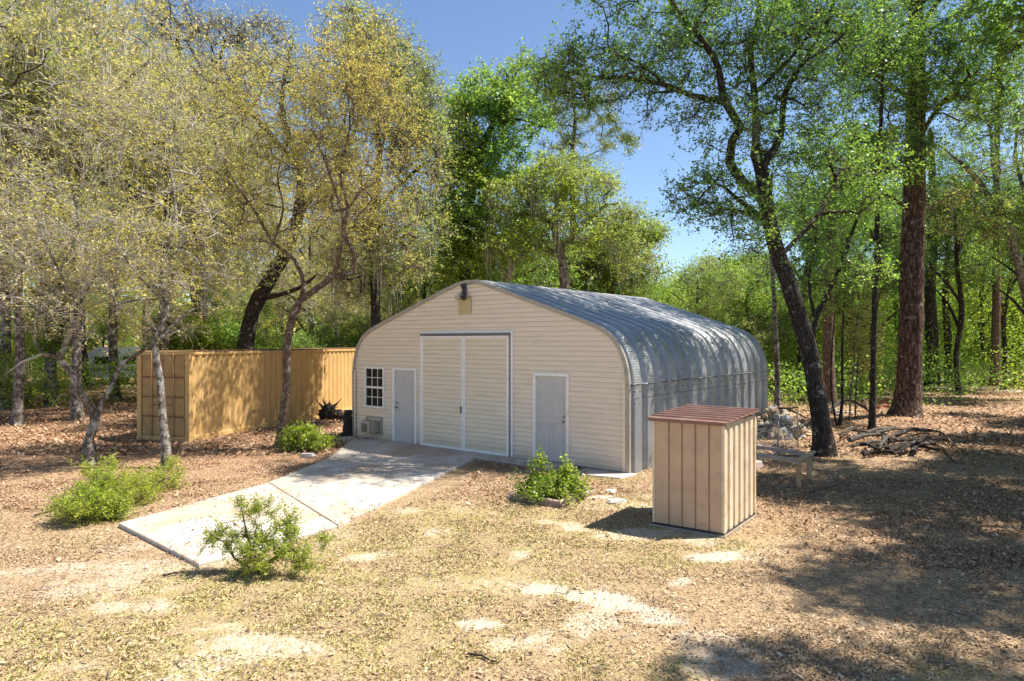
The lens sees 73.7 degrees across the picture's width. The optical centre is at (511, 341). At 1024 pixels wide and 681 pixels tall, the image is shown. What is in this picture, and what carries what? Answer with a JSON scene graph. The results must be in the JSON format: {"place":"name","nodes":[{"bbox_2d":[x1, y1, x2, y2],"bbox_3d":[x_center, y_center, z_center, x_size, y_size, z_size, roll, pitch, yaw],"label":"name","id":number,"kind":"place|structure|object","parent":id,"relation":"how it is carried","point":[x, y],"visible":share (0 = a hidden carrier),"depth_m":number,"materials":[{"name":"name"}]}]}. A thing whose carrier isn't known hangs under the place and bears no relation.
{"place":"outdoors","nodes":[
{"label":"outdoors","id":0,"kind":"place"},
{"bbox_2d":[119,483,336,567],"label":"driveway","id":1,"kind":"structure","parent":0,"point":[166,526],"depth_m":10.43,"materials":[{"name":"concrete"}]},
{"bbox_2d":[269,439,488,528],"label":"driveway","id":2,"kind":"structure","parent":0,"point":[314,476],"depth_m":14.07,"materials":[{"name":"concrete"}]},
{"bbox_2d":[144,439,585,552],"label":"leaf litter","id":3,"kind":"object","parent":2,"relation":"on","point":[186,543],"visible":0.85,"depth_m":12.91,"materials":[{"name":"brown plant"}]},
{"bbox_2d":[0,345,1023,680],"bbox_3d":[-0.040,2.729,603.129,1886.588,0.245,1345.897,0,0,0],"label":"ground","id":4,"kind":"structure","parent":0,"point":[250,645],"depth_m":7.98,"materials":[{"name":"brown soil"}]},
{"bbox_2d":[0,366,43,409],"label":"woodland shrub","id":5,"kind":"object","parent":4,"relation":"on","point":[4,387],"visible":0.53,"depth_m":28.81,"materials":[{"name":"green plant"}]},
{"bbox_2d":[0,310,44,381],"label":"woodland tree","id":6,"kind":"object","parent":4,"relation":"on","point":[31,355],"visible":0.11,"depth_m":47.28,"materials":[{"name":"green plant"}]},
{"bbox_2d":[23,270,71,362],"bbox_3d":[-20.291,-0.379,30.073,2.564,5.934,2.730,0,0,-42],"label":"green bush","id":7,"kind":"object","parent":4,"relation":"on","point":[43,343],"visible":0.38,"depth_m":29.53,"materials":[{"name":"green plant"}]},
{"bbox_2d":[0,3,123,393],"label":"woodland oak","id":8,"kind":"object","parent":4,"relation":"on","point":[4,323],"depth_m":36.76,"materials":[{"name":"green plant"}]},
{"bbox_2d":[0,0,146,293],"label":"woodland oak","id":9,"kind":"object","parent":4,"relation":"on","point":[28,45],"visible":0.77,"depth_m":19.96,"materials":[{"name":"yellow plant"}]},
{"bbox_2d":[0,20,185,286],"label":"woodland oak","id":10,"kind":"object","parent":4,"relation":"on","point":[67,171],"visible":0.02,"depth_m":26.43,"materials":[{"name":"green plant"}]},
{"bbox_2d":[67,285,145,380],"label":"woodland tree","id":11,"kind":"object","parent":4,"relation":"on","point":[102,331],"visible":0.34,"depth_m":49.62,"materials":[{"name":"green plant"}]},
{"bbox_2d":[0,4,213,425],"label":"woodland oak","id":12,"kind":"object","parent":4,"relation":"on","point":[17,413],"visible":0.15,"depth_m":22.93,"materials":[{"name":"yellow plant"}]},
{"bbox_2d":[0,57,225,464],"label":"gnarled oak","id":13,"kind":"object","parent":4,"relation":"on","point":[94,414],"visible":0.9,"depth_m":15.20,"materials":[{"name":"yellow plant"}]},
{"bbox_2d":[0,0,225,406],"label":"woodland oak","id":14,"kind":"object","parent":4,"relation":"on","point":[49,365],"visible":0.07,"depth_m":29.75,"materials":[{"name":"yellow plant"}]},
{"bbox_2d":[0,0,227,420],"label":"woodland oak","id":15,"kind":"object","parent":4,"relation":"on","point":[76,408],"visible":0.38,"depth_m":23.09,"materials":[{"name":"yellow plant"}]},
{"bbox_2d":[38,449,191,527],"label":"spreading juniper","id":16,"kind":"object","parent":4,"relation":"on","point":[95,500],"visible":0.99,"depth_m":11.13,"materials":[{"name":"green plant"}]},
{"bbox_2d":[28,0,204,385],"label":"woodland oak","id":17,"kind":"object","parent":4,"relation":"on","point":[84,353],"visible":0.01,"depth_m":43.72,"materials":[{"name":"green plant"}]},
{"bbox_2d":[88,347,148,381],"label":"white camper","id":18,"kind":"object","parent":4,"relation":"on","point":[96,351],"visible":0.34,"depth_m":44.90,"materials":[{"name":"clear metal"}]},
{"bbox_2d":[0,0,250,400],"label":"woodland oak","id":19,"kind":"object","parent":4,"relation":"on","point":[112,344],"visible":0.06,"depth_m":32.82,"materials":[{"name":"green plant"}]},
{"bbox_2d":[1,28,305,349],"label":"woodland oak","id":20,"kind":"object","parent":4,"relation":"on","point":[166,342],"visible":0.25,"depth_m":27.11,"materials":[{"name":"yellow plant"}]},
{"bbox_2d":[57,0,272,468],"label":"slim oak","id":21,"kind":"object","parent":4,"relation":"on","point":[165,445],"visible":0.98,"depth_m":15.49,"materials":[{"name":"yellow plant"}]},
{"bbox_2d":[68,21,272,318],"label":"woodland oak","id":22,"kind":"object","parent":4,"relation":"on","point":[171,305],"visible":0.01,"depth_m":41.25,"materials":[{"name":"green plant"}]},
{"bbox_2d":[137,315,205,350],"bbox_3d":[-16.430,0.734,33.490,3.610,4.311,3.201,0,0,0],"label":"green bush","id":23,"kind":"object","parent":4,"relation":"on","point":[174,346],"visible":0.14,"depth_m":32.72,"materials":[{"name":"green plant"}]},
{"bbox_2d":[133,295,239,368],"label":"woodland tree","id":24,"kind":"object","parent":4,"relation":"on","point":[214,319],"visible":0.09,"depth_m":33.79,"materials":[{"name":"green plant"}]},
{"bbox_2d":[87,0,303,319],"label":"twiggy oak","id":25,"kind":"object","parent":4,"relation":"on","point":[240,31],"visible":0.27,"depth_m":37.28,"materials":[{"name":"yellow plant"}]},
{"bbox_2d":[176,316,240,349],"bbox_3d":[-14.329,0.801,33.007,3.426,4.090,3.110,0,0,0],"label":"green bush","id":26,"kind":"object","parent":4,"relation":"on","point":[221,337],"visible":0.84,"depth_m":32.31,"materials":[{"name":"green plant"}]},
{"bbox_2d":[118,79,309,322],"bbox_3d":[-14.886,-4.570,33.204,9.519,15.086,11.553,0,0,-28],"label":"woodland oak","id":27,"kind":"object","parent":4,"relation":"on","point":[205,280],"visible":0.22,"depth_m":33.00,"materials":[{"name":"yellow plant"}]},
{"bbox_2d":[0,246,432,370],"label":"woodland","id":28,"kind":"object","parent":4,"relation":"on","point":[138,320],"visible":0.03,"depth_m":65.06,"materials":[{"name":"green plant"}]},
{"bbox_2d":[187,281,278,348],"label":"woodland tree","id":29,"kind":"object","parent":4,"relation":"on","point":[264,310],"visible":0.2,"depth_m":35.81,"materials":[{"name":"green plant"}]},
{"bbox_2d":[136,347,357,442],"bbox_3d":[-8.133,1.535,25.178,1.862,2.610,12.193,0,0,17],"label":"shipping container","id":30,"kind":"object","parent":4,"relation":"on","point":[209,394],"visible":0.66,"depth_m":20.90,"materials":[{"name":"paint"}]},
{"bbox_2d":[142,353,163,437],"bbox_3d":[-10.262,1.530,19.505,0.753,2.440,0.103,0,0,17],"label":"door","id":31,"kind":"structure","parent":30,"relation":"in","point":[151,427],"depth_m":19.51,"materials":[{"name":"metal"}]},
{"bbox_2d":[164,353,184,438],"bbox_3d":[-9.530,1.530,19.289,0.753,2.440,0.093,0,0,17],"label":"door","id":32,"kind":"structure","parent":30,"relation":"in","point":[174,375],"depth_m":19.25,"materials":[{"name":"metal"}]},
{"bbox_2d":[186,177,339,329],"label":"woodland oak","id":33,"kind":"object","parent":4,"relation":"on","point":[256,280],"visible":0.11,"depth_m":39.46,"materials":[{"name":"green plant"}]},
{"bbox_2d":[197,489,336,578],"bbox_3d":[-2.982,2.350,8.278,1.678,1.078,0.822,0,0,-9],"label":"juniper bush","id":34,"kind":"object","parent":4,"relation":"on","point":[251,555],"visible":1,"depth_m":8.30,"materials":[{"name":"green plant"}]},
{"bbox_2d":[118,0,418,348],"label":"leaning oak","id":35,"kind":"object","parent":4,"relation":"on","point":[261,295],"visible":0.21,"depth_m":30.70,"materials":[{"name":"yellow plant"}]},
{"bbox_2d":[240,312,330,348],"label":"woodland tree","id":36,"kind":"object","parent":4,"relation":"on","point":[265,342],"visible":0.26,"depth_m":35.28,"materials":[{"name":"green plant"}]},
{"bbox_2d":[272,420,339,452],"bbox_3d":[-5.395,2.559,17.730,1.633,1.136,1.169,0,0,17],"label":"leafy shrub","id":37,"kind":"object","parent":4,"relation":"on","point":[302,437],"visible":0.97,"depth_m":17.59,"materials":[{"name":"green plant"}]},
{"bbox_2d":[178,4,451,448],"bbox_3d":[-5.393,-2.934,19.619,7.055,11.721,7.056,0,0,0],"label":"golden oak","id":38,"kind":"object","parent":4,"relation":"on","point":[369,190],"visible":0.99,"depth_m":18.05,"materials":[{"name":"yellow plant"}]},
{"bbox_2d":[253,216,381,337],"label":"woodland oak","id":39,"kind":"object","parent":4,"relation":"on","point":[314,305],"visible":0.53,"depth_m":35.54,"materials":[{"name":"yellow plant"}]},
{"bbox_2d":[291,321,358,347],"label":"woodland tree","id":40,"kind":"object","parent":4,"relation":"on","point":[311,342],"visible":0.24,"depth_m":31.03,"materials":[{"name":"green plant"}]},
{"bbox_2d":[271,189,384,337],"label":"woodland oak","id":41,"kind":"object","parent":4,"relation":"on","point":[317,253],"visible":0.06,"depth_m":44.74,"materials":[{"name":"green plant"}]},
{"bbox_2d":[315,397,343,419],"bbox_3d":[-6.467,2.417,24.629,1.199,0.860,0.606,0,0,0],"label":"uprooted root ball","id":42,"kind":"object","parent":4,"relation":"on","point":[329,411],"visible":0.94,"depth_m":24.46,"materials":[{"name":"brown wood"}]},
{"bbox_2d":[319,307,386,347],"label":"woodland tree","id":43,"kind":"object","parent":4,"relation":"on","point":[358,331],"visible":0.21,"depth_m":32.07,"materials":[{"name":"green plant"}]},
{"bbox_2d":[268,0,470,327],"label":"mossy oak","id":44,"kind":"object","parent":4,"relation":"on","point":[377,261],"visible":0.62,"depth_m":23.34,"materials":[{"name":"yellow plant"}]},
{"bbox_2d":[353,242,480,321],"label":"woodland tree","id":45,"kind":"object","parent":4,"relation":"on","point":[406,297],"visible":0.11,"depth_m":35.25,"materials":[{"name":"green plant"}]},
{"bbox_2d":[398,185,556,303],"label":"woodland tree","id":46,"kind":"object","parent":4,"relation":"on","point":[437,288],"visible":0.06,"depth_m":35.57,"materials":[{"name":"green plant"}]},
{"bbox_2d":[421,45,564,292],"bbox_3d":[-0.986,-5.627,32.978,7.235,17.411,5.125,0,0,-21],"label":"ivy clad tree","id":47,"kind":"object","parent":4,"relation":"on","point":[501,109],"visible":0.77,"depth_m":32.01,"materials":[{"name":"green plant"}]},
{"bbox_2d":[0,282,1017,366],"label":"woodland","id":48,"kind":"object","parent":4,"relation":"on","point":[223,317],"visible":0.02,"depth_m":76.59,"materials":[{"name":"green plant"}]},
{"bbox_2d":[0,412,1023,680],"bbox_3d":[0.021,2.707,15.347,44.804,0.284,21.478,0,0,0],"label":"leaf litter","id":49,"kind":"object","parent":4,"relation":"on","point":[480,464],"visible":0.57,"depth_m":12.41,"materials":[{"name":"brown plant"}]},
{"bbox_2d":[0,455,1023,680],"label":"dry grass","id":50,"kind":"structure","parent":4,"relation":"on","point":[142,640],"depth_m":7.12,"materials":[{"name":"plant"}]},
{"bbox_2d":[0,381,1023,455],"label":"leaf litter","id":51,"kind":"object","parent":4,"relation":"on","point":[976,438],"visible":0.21,"depth_m":21.75,"materials":[{"name":"brown plant"}]},
{"bbox_2d":[0,258,1023,414],"bbox_3d":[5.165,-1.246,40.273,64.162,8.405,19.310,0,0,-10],"label":"undergrowth","id":52,"kind":"object","parent":4,"relation":"on","point":[120,382],"visible":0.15,"depth_m":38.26,"materials":[{"name":"green plant"}]},
{"bbox_2d":[0,407,1023,680],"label":"fallen twigs","id":53,"kind":"object","parent":4,"relation":"on","point":[542,576],"depth_m":7.65,"materials":[{"name":"brown wood"}]},
{"bbox_2d":[475,208,601,290],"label":"woodland tree","id":54,"kind":"object","parent":4,"relation":"on","point":[554,263],"visible":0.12,"depth_m":36.77,"materials":[{"name":"green plant"}]},
{"bbox_2d":[506,486,594,507],"bbox_3d":[0.705,2.791,12.507,1.236,0.118,1.243,0,0,36],"label":"brick border","id":55,"kind":"object","parent":4,"relation":"on","point":[550,502],"visible":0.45,"depth_m":11.99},
{"bbox_2d":[506,444,592,504],"bbox_3d":[0.629,2.383,12.250,1.560,1.117,1.308,0,0,27],"label":"planter shrub","id":56,"kind":"object","parent":55,"relation":"in","point":[565,484],"visible":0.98,"depth_m":12.13,"materials":[{"name":"green plant"}]},
{"bbox_2d":[352,280,769,472],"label":"metal building","id":57,"kind":"structure","parent":4,"relation":"on","point":[587,379],"depth_m":16.98,"materials":[{"name":"metal"}]},
{"bbox_2d":[364,366,384,408],"bbox_3d":[-3.952,1.310,19.637,0.850,1.180,0.063,0,0,38],"label":"window","id":58,"kind":"structure","parent":57,"relation":"in","point":[374,377],"depth_m":19.65,"materials":[{"name":"white paint"}]},
{"bbox_2d":[392,367,417,443],"bbox_3d":[-2.969,1.760,18.856,0.970,2.080,0.091,0,0,38],"label":"door","id":59,"kind":"structure","parent":57,"relation":"in","point":[404,382],"depth_m":18.89,"materials":[{"name":"grey paint"}]},
{"bbox_2d":[421,336,462,449],"bbox_3d":[-1.827,1.310,17.906,1.520,2.930,0.054,0,0,38],"label":"sliding door","id":60,"kind":"structure","parent":57,"relation":"in","point":[441,356],"depth_m":17.89,"materials":[{"name":"beige plastic"}]},
{"bbox_2d":[460,335,508,456],"bbox_3d":[-0.695,1.310,16.991,1.552,2.930,0.088,0,0,38],"label":"sliding door","id":61,"kind":"structure","parent":57,"relation":"in","point":[485,358],"depth_m":16.95,"materials":[{"name":"beige plastic"}]},
{"bbox_2d":[533,372,569,463],"bbox_3d":[0.894,1.760,15.787,1.010,2.080,0.091,0,0,38],"label":"door","id":62,"kind":"structure","parent":57,"relation":"in","point":[551,397],"depth_m":15.81,"materials":[{"name":"grey paint"}]},
{"bbox_2d":[462,138,670,292],"bbox_3d":[2.682,-3.205,31.879,9.920,12.627,6.455,0,0,0],"label":"pale oak","id":63,"kind":"object","parent":4,"relation":"on","point":[531,194],"visible":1,"depth_m":31.09,"materials":[{"name":"green plant"}]},
{"bbox_2d":[531,75,643,288],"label":"tufted pine","id":64,"kind":"object","parent":4,"relation":"on","point":[625,139],"visible":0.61,"depth_m":43.59,"materials":[{"name":"green plant"}]},
{"bbox_2d":[532,245,663,298],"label":"woodland tree","id":65,"kind":"object","parent":4,"relation":"on","point":[592,289],"visible":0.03,"depth_m":40.87,"materials":[{"name":"green plant"}]},
{"bbox_2d":[566,197,679,298],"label":"round oak","id":66,"kind":"object","parent":4,"relation":"on","point":[592,266],"visible":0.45,"depth_m":38.95,"materials":[{"name":"green plant"}]},
{"bbox_2d":[605,285,691,307],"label":"woodland tree","id":67,"kind":"object","parent":4,"relation":"on","point":[661,295],"visible":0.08,"depth_m":42.29,"materials":[{"name":"green plant"}]},
{"bbox_2d":[647,404,759,538],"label":"utility shed","id":68,"kind":"structure","parent":4,"relation":"on","point":[703,469],"depth_m":10.27,"materials":[{"name":"beige paint"}]},
{"bbox_2d":[666,247,762,328],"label":"woodland tree","id":69,"kind":"object","parent":4,"relation":"on","point":[714,291],"visible":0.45,"depth_m":34.28,"materials":[{"name":"green plant"}]},
{"bbox_2d":[509,0,940,457],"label":"forked live oak","id":70,"kind":"object","parent":4,"relation":"on","point":[759,191],"visible":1,"depth_m":16.46,"materials":[{"name":"green plant"}]},
{"bbox_2d":[669,245,820,367],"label":"woodland tree","id":71,"kind":"object","parent":4,"relation":"on","point":[754,328],"visible":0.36,"depth_m":37.07,"materials":[{"name":"green plant"}]},
{"bbox_2d":[720,245,779,291],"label":"slim woodland tree","id":72,"kind":"object","parent":4,"relation":"on","point":[746,257],"visible":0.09,"depth_m":54.56,"materials":[{"name":"green plant"}]},
{"bbox_2d":[742,154,808,406],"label":"bare pole tree","id":73,"kind":"object","parent":4,"relation":"on","point":[777,398],"visible":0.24,"depth_m":25.42,"materials":[{"name":"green plant"}]},
{"bbox_2d":[756,411,798,460],"bbox_3d":[6.543,2.345,16.774,0.038,1.070,2.838,0,0,41],"label":"wire fence","id":74,"kind":"object","parent":4,"relation":"on","point":[784,441],"visible":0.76,"depth_m":16.98,"materials":[{"name":"grey metal"}]},
{"bbox_2d":[756,444,815,487],"bbox_3d":[5.150,2.542,14.647,1.079,0.635,3.141,0,0,-32],"label":"rail frame","id":75,"kind":"object","parent":4,"relation":"on","point":[804,456],"visible":0.43,"depth_m":13.83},
{"bbox_2d":[739,268,841,383],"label":"woodland tree","id":76,"kind":"object","parent":4,"relation":"on","point":[778,333],"visible":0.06,"depth_m":45.80,"materials":[{"name":"green plant"}]},
{"bbox_2d":[754,191,874,392],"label":"slim woodland tree","id":77,"kind":"object","parent":4,"relation":"on","point":[801,279],"visible":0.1,"depth_m":37.45,"materials":[{"name":"green plant"}]},
{"bbox_2d":[767,288,889,383],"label":"woodland tree","id":78,"kind":"object","parent":4,"relation":"on","point":[821,323],"visible":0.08,"depth_m":42.06,"materials":[{"name":"green plant"}]},
{"bbox_2d":[771,99,899,400],"bbox_3d":[13.222,-3.743,27.915,5.644,12.331,6.043,0,0,0],"label":"reddish trunk tree","id":79,"kind":"object","parent":4,"relation":"on","point":[827,340],"visible":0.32,"depth_m":27.81,"materials":[{"name":"green plant"}]},
{"bbox_2d":[815,247,859,425],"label":"twin sapling","id":80,"kind":"object","parent":4,"relation":"on","point":[832,403],"visible":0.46,"depth_m":22.67,"materials":[{"name":"green plant"}]},
{"bbox_2d":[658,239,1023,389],"bbox_3d":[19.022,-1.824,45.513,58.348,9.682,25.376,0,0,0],"label":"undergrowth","id":81,"kind":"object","parent":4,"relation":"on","point":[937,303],"visible":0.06,"depth_m":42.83,"materials":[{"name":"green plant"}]},
{"bbox_2d":[780,180,902,388],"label":"slim woodland tree","id":82,"kind":"object","parent":4,"relation":"on","point":[865,249],"visible":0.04,"depth_m":39.70,"materials":[{"name":"green plant"}]},
{"bbox_2d":[813,218,872,425],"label":"twin sapling","id":83,"kind":"object","parent":4,"relation":"on","point":[840,418],"visible":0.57,"depth_m":22.86,"materials":[{"name":"green plant"}]},
{"bbox_2d":[756,125,931,339],"bbox_3d":[8.983,-1.542,18.957,4.722,8.972,3.389,0,0,0],"label":"branching sapling","id":84,"kind":"object","parent":4,"relation":"on","point":[837,277],"visible":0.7,"depth_m":18.49,"materials":[{"name":"green plant"}]},
{"bbox_2d":[819,274,899,420],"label":"leafy sapling","id":85,"kind":"object","parent":4,"relation":"on","point":[852,351],"visible":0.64,"depth_m":23.38,"materials":[{"name":"green plant"}]},
{"bbox_2d":[840,273,889,418],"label":"leafy sapling","id":86,"kind":"object","parent":4,"relation":"on","point":[867,366],"visible":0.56,"depth_m":23.97,"materials":[{"name":"green plant"}]},
{"bbox_2d":[832,0,930,428],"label":"thin pine","id":87,"kind":"object","parent":4,"relation":"on","point":[893,130],"visible":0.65,"depth_m":21.84,"materials":[{"name":"green plant"}]},
{"bbox_2d":[814,200,949,398],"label":"slim woodland tree","id":88,"kind":"object","parent":4,"relation":"on","point":[894,235],"visible":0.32,"depth_m":33.09,"materials":[{"name":"green plant"}]},
{"bbox_2d":[848,176,940,381],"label":"slim woodland tree","id":89,"kind":"object","parent":4,"relation":"on","point":[868,249],"visible":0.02,"depth_m":47.03,"materials":[{"name":"green plant"}]},
{"bbox_2d":[807,0,1023,417],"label":"great pine","id":90,"kind":"object","parent":4,"relation":"on","point":[907,395],"visible":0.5,"depth_m":23.81,"materials":[{"name":"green plant"}]},
{"bbox_2d":[869,127,1003,385],"bbox_3d":[24.534,-4.997,40.054,6.886,15.111,6.949,0,0,0],"label":"dark trunk tree","id":91,"kind":"object","parent":4,"relation":"on","point":[930,309],"visible":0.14,"depth_m":39.73,"materials":[{"name":"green plant"}]},
{"bbox_2d":[888,157,1018,395],"bbox_3d":[23.947,-3.538,36.369,7.165,13.058,6.849,0,0,-27],"label":"slim woodland tree","id":92,"kind":"object","parent":4,"relation":"on","point":[964,268],"visible":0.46,"depth_m":36.13,"materials":[{"name":"green plant"}]},
{"bbox_2d":[924,184,1002,383],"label":"dark trunk tree","id":93,"kind":"object","parent":4,"relation":"on","point":[949,337],"visible":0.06,"depth_m":40.85,"materials":[{"name":"green plant"}]},
{"bbox_2d":[923,259,1015,377],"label":"woodland tree","id":94,"kind":"object","parent":4,"relation":"on","point":[967,319],"visible":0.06,"depth_m":50.80,"materials":[{"name":"green plant"}]},
{"bbox_2d":[925,91,1023,308],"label":"spreading oak","id":95,"kind":"object","parent":4,"relation":"on","point":[996,204],"visible":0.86,"depth_m":32.88,"materials":[{"name":"green plant"}]},
{"bbox_2d":[937,201,1018,385],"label":"slim woodland tree","id":96,"kind":"object","parent":4,"relation":"on","point":[982,325],"visible":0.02,"depth_m":43.99,"materials":[{"name":"green plant"}]},
{"bbox_2d":[942,272,1023,381],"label":"woodland tree","id":97,"kind":"object","parent":4,"relation":"on","point":[1022,328],"visible":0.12,"depth_m":47.08,"materials":[{"name":"green plant"}]},
{"bbox_2d":[945,0,1023,70],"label":"yard oak","id":98,"kind":"object","parent":4,"relation":"on","point":[994,37],"visible":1,"depth_m":14.64,"materials":[{"name":"green plant"}]},
{"bbox_2d":[945,20,1023,385],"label":"tall thin pine","id":99,"kind":"object","parent":4,"relation":"on","point":[996,318],"visible":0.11,"depth_m":36.86,"materials":[{"name":"green plant"}]},
{"bbox_2d":[953,209,1023,389],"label":"slim woodland tree","id":100,"kind":"object","parent":4,"relation":"on","point":[1003,333],"visible":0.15,"depth_m":39.83,"materials":[{"name":"green plant"}]},
{"bbox_2d":[987,174,1023,315],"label":"slim woodland tree","id":101,"kind":"object","parent":4,"relation":"on","point":[1018,306],"visible":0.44,"depth_m":33.66,"materials":[{"name":"green plant"}]},
{"bbox_2d":[9,0,1023,341],"label":"sky","id":102,"kind":"structure","parent":0,"point":[465,30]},
{"bbox_2d":[476,454,577,470],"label":"driveway","id":103,"kind":"structure","parent":0,"point":[503,459],"depth_m":15.96,"materials":[{"name":"concrete"}]},
{"bbox_2d":[571,468,636,478],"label":"concrete slab","id":104,"kind":"structure","parent":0,"point":[605,473],"depth_m":14.49,"materials":[{"name":"concrete"}]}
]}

